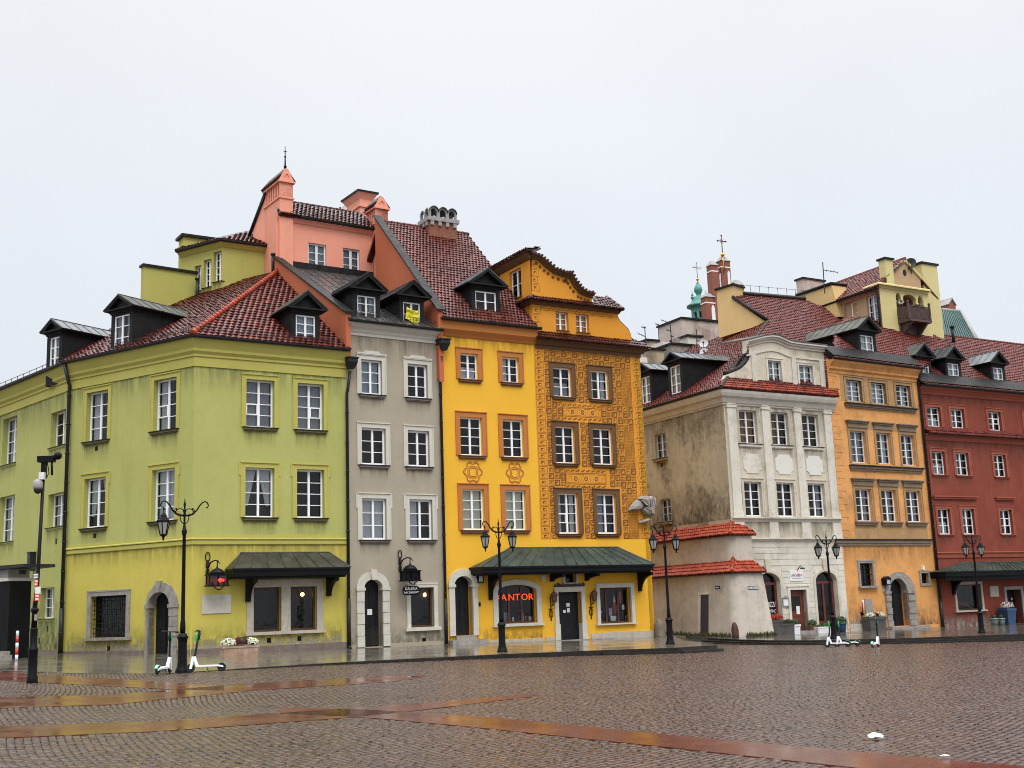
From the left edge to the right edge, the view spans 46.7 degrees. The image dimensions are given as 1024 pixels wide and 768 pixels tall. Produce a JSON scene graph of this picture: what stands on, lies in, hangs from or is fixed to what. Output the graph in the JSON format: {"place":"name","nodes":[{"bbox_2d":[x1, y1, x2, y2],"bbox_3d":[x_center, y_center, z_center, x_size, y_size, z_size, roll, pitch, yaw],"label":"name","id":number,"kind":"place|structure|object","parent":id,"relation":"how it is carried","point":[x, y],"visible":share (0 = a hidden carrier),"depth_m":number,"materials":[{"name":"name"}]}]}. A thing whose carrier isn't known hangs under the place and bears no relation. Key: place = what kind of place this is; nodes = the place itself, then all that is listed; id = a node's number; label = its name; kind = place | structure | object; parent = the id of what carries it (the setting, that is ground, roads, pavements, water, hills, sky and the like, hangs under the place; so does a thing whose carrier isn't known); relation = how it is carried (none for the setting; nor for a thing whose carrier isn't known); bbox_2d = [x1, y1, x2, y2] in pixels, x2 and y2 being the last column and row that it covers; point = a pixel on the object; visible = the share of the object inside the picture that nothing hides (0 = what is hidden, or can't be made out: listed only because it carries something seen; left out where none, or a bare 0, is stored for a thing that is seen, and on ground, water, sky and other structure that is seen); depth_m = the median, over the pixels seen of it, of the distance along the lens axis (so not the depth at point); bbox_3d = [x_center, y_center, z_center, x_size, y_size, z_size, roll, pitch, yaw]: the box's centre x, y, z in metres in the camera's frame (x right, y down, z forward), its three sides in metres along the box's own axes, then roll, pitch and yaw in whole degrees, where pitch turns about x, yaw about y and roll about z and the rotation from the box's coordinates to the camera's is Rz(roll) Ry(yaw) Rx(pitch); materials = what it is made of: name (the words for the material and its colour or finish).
{"place":"outdoors","nodes":[
{"label":"outdoors","id":0,"kind":"place"},
{"bbox_2d":[1,671,253,747],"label":"ground","id":1,"kind":"structure","parent":0,"point":[81,691],"depth_m":27.48,"materials":[{"name":"grey stone"}]},
{"bbox_2d":[0,357,71,658],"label":"plain house","id":2,"kind":"structure","parent":1,"relation":"on","point":[33,412],"depth_m":56.75,"materials":[{"name":"green paint"}]},
{"bbox_2d":[0,496,14,545],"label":"window","id":3,"kind":"structure","parent":2,"relation":"in","point":[9,501],"depth_m":60.40,"materials":[{"name":"white paint"}]},
{"bbox_2d":[0,418,16,468],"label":"window","id":4,"kind":"structure","parent":2,"relation":"in","point":[11,438],"depth_m":61.14,"materials":[{"name":"white glass"}]},
{"bbox_2d":[44,493,63,530],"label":"window","id":5,"kind":"structure","parent":2,"relation":"in","point":[58,507],"depth_m":55.99,"materials":[{"name":"glass"}]},
{"bbox_2d":[26,452,61,682],"bbox_3d":[-12.313,4.908,31.262,0.745,6.266,0.358,-2,-11,0],"label":"camera pole","id":6,"kind":"object","parent":1,"relation":"on","point":[38,488],"visible":0.98,"depth_m":31.15,"materials":[{"name":"black metal"}]},
{"bbox_2d":[0,672,223,690],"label":"brick band","id":7,"kind":"object","parent":1,"relation":"on","point":[44,678],"visible":0.62,"depth_m":30.41,"materials":[{"name":"brown brick"}]},
{"bbox_2d":[157,499,208,672],"bbox_3d":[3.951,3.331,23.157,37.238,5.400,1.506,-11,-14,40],"label":"street lamp","id":8,"kind":"object","parent":1,"relation":"on","point":[163,522],"visible":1,"depth_m":34.88,"materials":[{"name":"black metal"}]},
{"bbox_2d":[39,231,358,653],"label":"corner house","id":9,"kind":"structure","parent":1,"relation":"on","point":[211,371],"depth_m":52.53,"materials":[{"name":"green paint"}]},
{"bbox_2d":[78,470,110,532],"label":"window","id":10,"kind":"structure","parent":9,"relation":"in","point":[98,492],"depth_m":53.80,"materials":[{"name":"glass"}]},
{"bbox_2d":[80,383,111,445],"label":"window","id":11,"kind":"structure","parent":9,"relation":"in","point":[100,421],"depth_m":54.54,"materials":[{"name":"white paint"}]},
{"bbox_2d":[82,589,131,640],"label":"window","id":12,"kind":"structure","parent":9,"relation":"in","point":[100,628],"depth_m":52.19,"materials":[{"name":"black paint"}]},
{"bbox_2d":[144,581,178,653],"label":"door","id":13,"kind":"structure","parent":9,"relation":"in","point":[165,595],"depth_m":50.38,"materials":[{"name":"paint"}]},
{"bbox_2d":[146,461,179,525],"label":"window","id":14,"kind":"structure","parent":9,"relation":"in","point":[167,481],"depth_m":51.39,"materials":[{"name":"white paint"}]},
{"bbox_2d":[148,370,180,435],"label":"window","id":15,"kind":"structure","parent":9,"relation":"in","point":[164,387],"depth_m":52.11,"materials":[{"name":"white paint"}]},
{"bbox_2d":[201,594,230,613],"bbox_3d":[-12.393,9.223,49.786,1.257,0.779,0.048,5,-13,-32],"label":"stone plaque","id":16,"kind":"object","parent":9,"relation":"attached to","point":[217,603],"visible":1,"depth_m":49.76,"materials":[{"name":"white stone"}]},
{"bbox_2d":[204,552,229,589],"bbox_3d":[-12.364,7.801,49.608,0.941,1.616,0.808,5,-13,-32],"label":"hanging lantern","id":17,"kind":"object","parent":9,"relation":"attached to","point":[217,577],"visible":1,"depth_m":49.33,"materials":[{"name":"black metal"}]},
{"bbox_2d":[239,461,280,521],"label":"window","id":18,"kind":"structure","parent":9,"relation":"in","point":[255,482],"depth_m":51.99,"materials":[{"name":"white paint"}]},
{"bbox_2d":[241,373,279,431],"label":"window","id":19,"kind":"structure","parent":9,"relation":"in","point":[256,396],"depth_m":52.65,"materials":[{"name":"grey glass"}]},
{"bbox_2d":[245,579,325,635],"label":"window","id":20,"kind":"structure","parent":9,"relation":"in","point":[285,584],"depth_m":51.40,"materials":[{"name":"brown wood"}]},
{"bbox_2d":[291,463,329,521],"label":"window","id":21,"kind":"structure","parent":9,"relation":"in","point":[306,484],"depth_m":53.32,"materials":[{"name":"white paint"}]},
{"bbox_2d":[293,377,328,434],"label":"window","id":22,"kind":"structure","parent":9,"relation":"in","point":[307,399],"depth_m":53.91,"materials":[{"name":"grey glass"}]},
{"bbox_2d":[0,675,423,709],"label":"brick band","id":23,"kind":"object","parent":1,"relation":"on","point":[53,701],"visible":0.73,"depth_m":25.55,"materials":[{"name":"brown brick"}]},
{"bbox_2d":[0,695,531,738],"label":"brick band","id":24,"kind":"object","parent":1,"relation":"on","point":[22,731],"visible":0.69,"depth_m":18.91,"materials":[{"name":"brown brick"}]},
{"bbox_2d":[272,256,451,647],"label":"narrow house","id":25,"kind":"structure","parent":1,"relation":"on","point":[396,480],"depth_m":55.70,"materials":[{"name":"grey paint"}]},
{"bbox_2d":[356,353,386,398],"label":"window","id":26,"kind":"structure","parent":25,"relation":"in","point":[368,372],"depth_m":55.78,"materials":[{"name":"white paint"}]},
{"bbox_2d":[355,570,390,647],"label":"door","id":27,"kind":"structure","parent":25,"relation":"in","point":[368,585],"depth_m":53.76,"materials":[{"name":"paint"}]},
{"bbox_2d":[357,421,390,468],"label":"window","id":28,"kind":"structure","parent":25,"relation":"in","point":[370,441],"depth_m":55.36,"materials":[{"name":"glass"}]},
{"bbox_2d":[356,492,391,543],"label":"window","id":29,"kind":"structure","parent":25,"relation":"in","point":[370,512],"depth_m":54.60,"materials":[{"name":"glass"}]},
{"bbox_2d":[398,550,421,584],"bbox_3d":[-4.737,8.392,54.446,0.941,1.616,0.809,5,-13,-33],"label":"hanging lantern","id":30,"kind":"object","parent":25,"relation":"attached to","point":[409,573],"visible":1,"depth_m":54.17,"materials":[{"name":"black metal"}]},
{"bbox_2d":[403,357,432,402],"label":"window","id":31,"kind":"structure","parent":25,"relation":"in","point":[414,376],"depth_m":57.23,"materials":[{"name":"white paint"}]},
{"bbox_2d":[403,424,433,470],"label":"window","id":32,"kind":"structure","parent":25,"relation":"in","point":[415,443],"depth_m":56.65,"materials":[{"name":"glass"}]},
{"bbox_2d":[403,493,437,543],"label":"window","id":33,"kind":"structure","parent":25,"relation":"in","point":[417,512],"depth_m":55.93,"materials":[{"name":"glass"}]},
{"bbox_2d":[405,583,441,630],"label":"window","id":34,"kind":"structure","parent":25,"relation":"in","point":[427,586],"depth_m":55.25,"materials":[{"name":"white stone"}]},
{"bbox_2d":[166,637,716,673],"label":"kerb","id":35,"kind":"structure","parent":1,"relation":"on","point":[574,653],"depth_m":43.17,"materials":[{"name":"stone"}]},
{"bbox_2d":[367,205,544,644],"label":"yellow house","id":36,"kind":"structure","parent":1,"relation":"on","point":[485,371],"depth_m":58.84,"materials":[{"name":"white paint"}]},
{"bbox_2d":[448,569,478,635],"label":"door","id":37,"kind":"structure","parent":36,"relation":"in","point":[459,582],"depth_m":56.37,"materials":[{"name":"paint"}]},
{"bbox_2d":[455,346,483,383],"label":"window","id":38,"kind":"structure","parent":36,"relation":"in","point":[466,369],"depth_m":58.80,"materials":[{"name":"white paint"}]},
{"bbox_2d":[455,410,487,459],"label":"window","id":39,"kind":"structure","parent":36,"relation":"in","point":[467,430],"depth_m":58.32,"materials":[{"name":"glass"}]},
{"bbox_2d":[457,483,489,533],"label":"window","id":40,"kind":"structure","parent":36,"relation":"in","point":[470,505],"depth_m":57.54,"materials":[{"name":"glass"}]},
{"bbox_2d":[497,350,524,386],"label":"window","id":41,"kind":"structure","parent":36,"relation":"in","point":[507,367],"depth_m":60.02,"materials":[{"name":"white paint"}]},
{"bbox_2d":[498,413,528,460],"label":"window","id":42,"kind":"structure","parent":36,"relation":"in","point":[510,430],"depth_m":59.51,"materials":[{"name":"glass"}]},
{"bbox_2d":[500,484,531,533],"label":"window","id":43,"kind":"structure","parent":36,"relation":"in","point":[512,502],"depth_m":58.76,"materials":[{"name":"glass"}]},
{"bbox_2d":[493,579,544,626],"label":"window","id":44,"kind":"structure","parent":36,"relation":"in","point":[517,594],"depth_m":58.19,"materials":[{"name":"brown wood"}]},
{"bbox_2d":[469,246,654,640],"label":"sgraffito house","id":45,"kind":"structure","parent":1,"relation":"on","point":[592,479],"depth_m":61.36,"materials":[{"name":"yellow paint"}]},
{"bbox_2d":[548,361,576,400],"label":"window","id":46,"kind":"structure","parent":45,"relation":"in","point":[559,378],"depth_m":61.52,"materials":[{"name":"white paint"}]},
{"bbox_2d":[550,420,579,466],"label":"window","id":47,"kind":"structure","parent":45,"relation":"in","point":[561,437],"depth_m":61.04,"materials":[{"name":"glass"}]},
{"bbox_2d":[553,487,583,536],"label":"window","id":48,"kind":"structure","parent":45,"relation":"in","point":[565,507],"depth_m":60.34,"materials":[{"name":"glass"}]},
{"bbox_2d":[553,582,587,639],"bbox_3d":[2.841,11.865,59.096,1.888,3.932,0.460,4,-12,-30],"label":"door","id":49,"kind":"structure","parent":45,"relation":"in","point":[567,625],"depth_m":59.29,"materials":[{"name":"paint"}]},
{"bbox_2d":[586,364,613,403],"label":"window","id":50,"kind":"structure","parent":45,"relation":"in","point":[596,380],"depth_m":62.72,"materials":[{"name":"white paint"}]},
{"bbox_2d":[588,422,617,468],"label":"window","id":51,"kind":"structure","parent":45,"relation":"in","point":[599,439],"depth_m":62.20,"materials":[{"name":"glass"}]},
{"bbox_2d":[592,488,621,536],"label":"window","id":52,"kind":"structure","parent":45,"relation":"in","point":[603,499],"depth_m":61.47,"materials":[{"name":"glass"}]},
{"bbox_2d":[595,583,637,624],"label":"window","id":53,"kind":"structure","parent":45,"relation":"in","point":[612,601],"depth_m":60.95,"materials":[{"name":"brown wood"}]},
{"bbox_2d":[628,495,656,523],"bbox_3d":[6.850,6.558,62.150,1.688,1.500,0.537,4,-12,-31],"label":"stone carving","id":54,"kind":"object","parent":45,"relation":"attached to","point":[648,503],"visible":1,"depth_m":62.12},
{"bbox_2d":[280,707,1023,767],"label":"brick band","id":55,"kind":"object","parent":1,"relation":"on","point":[833,757],"visible":0.71,"depth_m":14.92,"materials":[{"name":"brown brick"}]},
{"bbox_2d":[640,277,848,637],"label":"corner house","id":56,"kind":"structure","parent":1,"relation":"on","point":[741,478],"depth_m":67.70,"materials":[{"name":"white paint"}]},
{"bbox_2d":[698,592,708,632],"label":"door","id":57,"kind":"structure","parent":56,"relation":"in","point":[703,598],"depth_m":64.55,"materials":[{"name":"grey wood"}]},
{"bbox_2d":[738,410,762,447],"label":"window","id":58,"kind":"structure","parent":56,"relation":"in","point":[746,418],"depth_m":66.78,"materials":[{"name":"white paint"}]},
{"bbox_2d":[741,477,765,515],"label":"window","id":59,"kind":"structure","parent":56,"relation":"in","point":[750,489],"depth_m":66.15,"materials":[{"name":"white paint"}]},
{"bbox_2d":[762,559,784,619],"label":"window","id":60,"kind":"structure","parent":56,"relation":"in","point":[770,586],"depth_m":65.65,"materials":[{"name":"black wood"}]},
{"bbox_2d":[765,357,784,382],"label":"window","id":61,"kind":"structure","parent":56,"relation":"in","point":[772,367],"depth_m":68.78,"materials":[{"name":"white paint"}]},
{"bbox_2d":[770,412,793,448],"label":"window","id":62,"kind":"structure","parent":56,"relation":"in","point":[778,422],"depth_m":68.00,"materials":[{"name":"white paint"}]},
{"bbox_2d":[774,479,798,516],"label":"window","id":63,"kind":"structure","parent":56,"relation":"in","point":[784,507],"depth_m":67.38,"materials":[{"name":"white paint"}]},
{"bbox_2d":[786,585,810,630],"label":"door","id":64,"kind":"structure","parent":56,"relation":"in","point":[795,592],"depth_m":66.19,"materials":[{"name":"red wood"}]},
{"bbox_2d":[802,415,824,450],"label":"window","id":65,"kind":"structure","parent":56,"relation":"in","point":[808,421],"depth_m":69.37,"materials":[{"name":"glass"}]},
{"bbox_2d":[806,479,828,516],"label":"window","id":66,"kind":"structure","parent":56,"relation":"in","point":[814,491],"depth_m":68.51,"materials":[{"name":"white paint"}]},
{"bbox_2d":[813,558,841,625],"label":"arched doorway","id":67,"kind":"structure","parent":56,"relation":"in","point":[821,594],"depth_m":67.71,"materials":[{"name":"white stone"}]},
{"bbox_2d":[686,634,1023,641],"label":"step","id":68,"kind":"object","parent":1,"relation":"on","point":[888,639],"visible":0.3,"depth_m":57.32,"materials":[{"name":"stone"}]},
{"bbox_2d":[686,637,1023,643],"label":"step","id":69,"kind":"object","parent":1,"relation":"on","point":[933,640],"visible":0.3,"depth_m":56.89,"materials":[{"name":"stone"}]},
{"bbox_2d":[709,639,1023,644],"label":"step","id":70,"kind":"object","parent":1,"relation":"on","point":[886,643],"visible":0.23,"depth_m":56.40,"materials":[{"name":"stone"}]},
{"bbox_2d":[805,315,949,630],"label":"orange house","id":71,"kind":"structure","parent":1,"relation":"on","point":[874,370],"depth_m":71.58,"materials":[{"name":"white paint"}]},
{"bbox_2d":[843,375,865,401],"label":"window","id":72,"kind":"structure","parent":71,"relation":"in","point":[851,388],"depth_m":71.64,"materials":[{"name":"white paint"}]},
{"bbox_2d":[847,426,869,462],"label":"window","id":73,"kind":"structure","parent":71,"relation":"in","point":[855,439],"depth_m":71.00,"materials":[{"name":"grey glass"}]},
{"bbox_2d":[843,560,879,587],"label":"window","id":74,"kind":"structure","parent":71,"relation":"in","point":[864,574],"depth_m":69.35,"materials":[{"name":"black glass"}]},
{"bbox_2d":[852,485,875,520],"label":"window","id":75,"kind":"structure","parent":71,"relation":"in","point":[861,507],"depth_m":70.50,"materials":[{"name":"glass"}]},
{"bbox_2d":[868,378,889,404],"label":"window","id":76,"kind":"structure","parent":71,"relation":"in","point":[876,395],"depth_m":72.84,"materials":[{"name":"white paint"}]},
{"bbox_2d":[873,429,894,464],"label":"window","id":77,"kind":"structure","parent":71,"relation":"in","point":[880,440],"depth_m":72.29,"materials":[{"name":"grey glass"}]},
{"bbox_2d":[878,486,900,521],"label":"window","id":78,"kind":"structure","parent":71,"relation":"in","point":[886,500],"depth_m":71.68,"materials":[{"name":"glass"}]},
{"bbox_2d":[884,572,918,626],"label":"door","id":79,"kind":"structure","parent":71,"relation":"in","point":[894,611],"depth_m":70.64,"materials":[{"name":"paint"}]},
{"bbox_2d":[893,381,913,406],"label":"window","id":80,"kind":"structure","parent":71,"relation":"in","point":[900,392],"depth_m":74.17,"materials":[{"name":"white paint"}]},
{"bbox_2d":[898,430,918,465],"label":"window","id":81,"kind":"structure","parent":71,"relation":"in","point":[905,444],"depth_m":73.48,"materials":[{"name":"white paint"}]},
{"bbox_2d":[903,487,925,521],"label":"window","id":82,"kind":"structure","parent":71,"relation":"in","point":[911,505],"depth_m":72.90,"materials":[{"name":"glass"}]},
{"bbox_2d":[907,325,1023,626],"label":"red house","id":83,"kind":"structure","parent":1,"relation":"on","point":[972,391],"depth_m":75.97,"materials":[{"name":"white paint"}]},
{"bbox_2d":[924,402,944,426],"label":"window","id":84,"kind":"structure","parent":83,"relation":"in","point":[931,414],"depth_m":75.21,"materials":[{"name":"white paint"}]},
{"bbox_2d":[929,447,948,476],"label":"window","id":85,"kind":"structure","parent":83,"relation":"in","point":[936,459],"depth_m":74.64,"materials":[{"name":"white paint"}]},
{"bbox_2d":[935,505,955,536],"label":"window","id":86,"kind":"structure","parent":83,"relation":"in","point":[941,512],"depth_m":73.95,"materials":[{"name":"white paint"}]},
{"bbox_2d":[947,404,967,428],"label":"window","id":87,"kind":"structure","parent":83,"relation":"in","point":[955,415],"depth_m":76.32,"materials":[{"name":"white paint"}]},
{"bbox_2d":[952,448,972,477],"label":"window","id":88,"kind":"structure","parent":83,"relation":"in","point":[959,459],"depth_m":75.72,"materials":[{"name":"white paint"}]},
{"bbox_2d":[958,505,979,536],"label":"window","id":89,"kind":"structure","parent":83,"relation":"in","point":[965,513],"depth_m":75.04,"materials":[{"name":"white paint"}]},
{"bbox_2d":[954,581,987,611],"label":"window","id":90,"kind":"structure","parent":83,"relation":"in","point":[966,595],"depth_m":74.44,"materials":[{"name":"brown wood"}]},
{"bbox_2d":[990,450,1009,478],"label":"window","id":91,"kind":"structure","parent":83,"relation":"in","point":[997,460],"depth_m":77.50,"materials":[{"name":"white paint"}]},
{"bbox_2d":[997,506,1016,535],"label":"window","id":92,"kind":"structure","parent":83,"relation":"in","point":[1003,511],"depth_m":76.84,"materials":[{"name":"white paint"}]},
{"bbox_2d":[248,148,389,277],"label":"house","id":93,"kind":"structure","parent":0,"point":[325,242],"depth_m":64.99,"materials":[{"name":"pink paint"}]},
{"bbox_2d":[0,636,708,673],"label":"pavement","id":94,"kind":"structure","parent":0,"point":[100,663],"depth_m":45.41,"materials":[{"name":"grey stone"}]},
{"bbox_2d":[219,637,259,657],"bbox_3d":[-10.278,9.938,44.771,1.492,0.776,0.651,5,-13,-33],"label":"planter","id":95,"kind":"object","parent":94,"relation":"on","point":[239,649],"visible":1,"depth_m":44.57,"materials":[{"name":"pink stone"}]},
{"bbox_2d":[480,520,516,651],"bbox_3d":[-0.450,7.891,45.870,1.660,5.400,0.390,5,-13,-32],"label":"street lamp","id":96,"kind":"object","parent":94,"relation":"on","point":[512,538],"visible":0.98,"depth_m":45.80,"materials":[{"name":"black metal"}]},
{"bbox_2d":[648,523,679,644],"bbox_3d":[6.593,8.617,50.468,1.660,5.400,0.390,5,-13,-32],"label":"street lamp","id":97,"kind":"object","parent":94,"relation":"on","point":[675,540],"visible":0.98,"depth_m":50.41,"materials":[{"name":"black metal"}]},
{"bbox_2d":[0,641,1023,767],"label":"cobblestones","id":98,"kind":"structure","parent":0,"point":[962,701],"depth_m":20.00,"materials":[{"name":"grey stone"}]},
{"bbox_2d":[0,0,1023,385],"label":"sky","id":99,"kind":"structure","parent":0,"point":[620,140],"materials":[{"name":"white"}]},
{"bbox_2d":[640,317,718,363],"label":"building","id":100,"kind":"structure","parent":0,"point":[683,329],"depth_m":87.78,"materials":[{"name":"paint"}]},
{"bbox_2d":[687,262,705,318],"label":"bell tower","id":101,"kind":"structure","parent":0,"point":[694,306],"depth_m":138.50,"materials":[{"name":"green metal"}]},
{"bbox_2d":[700,235,743,319],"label":"church","id":102,"kind":"structure","parent":0,"point":[718,272],"depth_m":121.69,"materials":[{"name":"brick"}]},
{"bbox_2d":[702,623,1023,639],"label":"pavement","id":103,"kind":"structure","parent":0,"point":[956,631],"depth_m":62.21,"materials":[{"name":"grey stone"}]},
{"bbox_2d":[814,535,839,638],"bbox_3d":[15.502,9.959,57.821,1.660,5.400,0.390,5,-13,-32],"label":"street lamp","id":104,"kind":"object","parent":103,"relation":"on","point":[835,547],"visible":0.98,"depth_m":57.77,"materials":[{"name":"black metal"}]},
{"bbox_2d":[861,612,886,630],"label":"planter","id":105,"kind":"object","parent":103,"relation":"on","point":[868,624],"visible":1,"depth_m":67.89,"materials":[{"name":"stone"}]},
{"bbox_2d":[961,533,985,632],"bbox_3d":[23.980,10.401,61.215,1.660,5.400,0.390,5,-13,-32],"label":"street lamp","id":106,"kind":"object","parent":103,"relation":"on","point":[980,547],"visible":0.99,"depth_m":61.17,"materials":[{"name":"black metal"}]},
{"bbox_2d":[821,257,943,337],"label":"house","id":107,"kind":"structure","parent":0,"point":[883,288],"depth_m":81.20,"materials":[{"name":"yellow paint"}]},
{"bbox_2d":[941,297,977,337],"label":"church","id":108,"kind":"structure","parent":0,"point":[955,317],"depth_m":116.36,"materials":[{"name":"green metal"}]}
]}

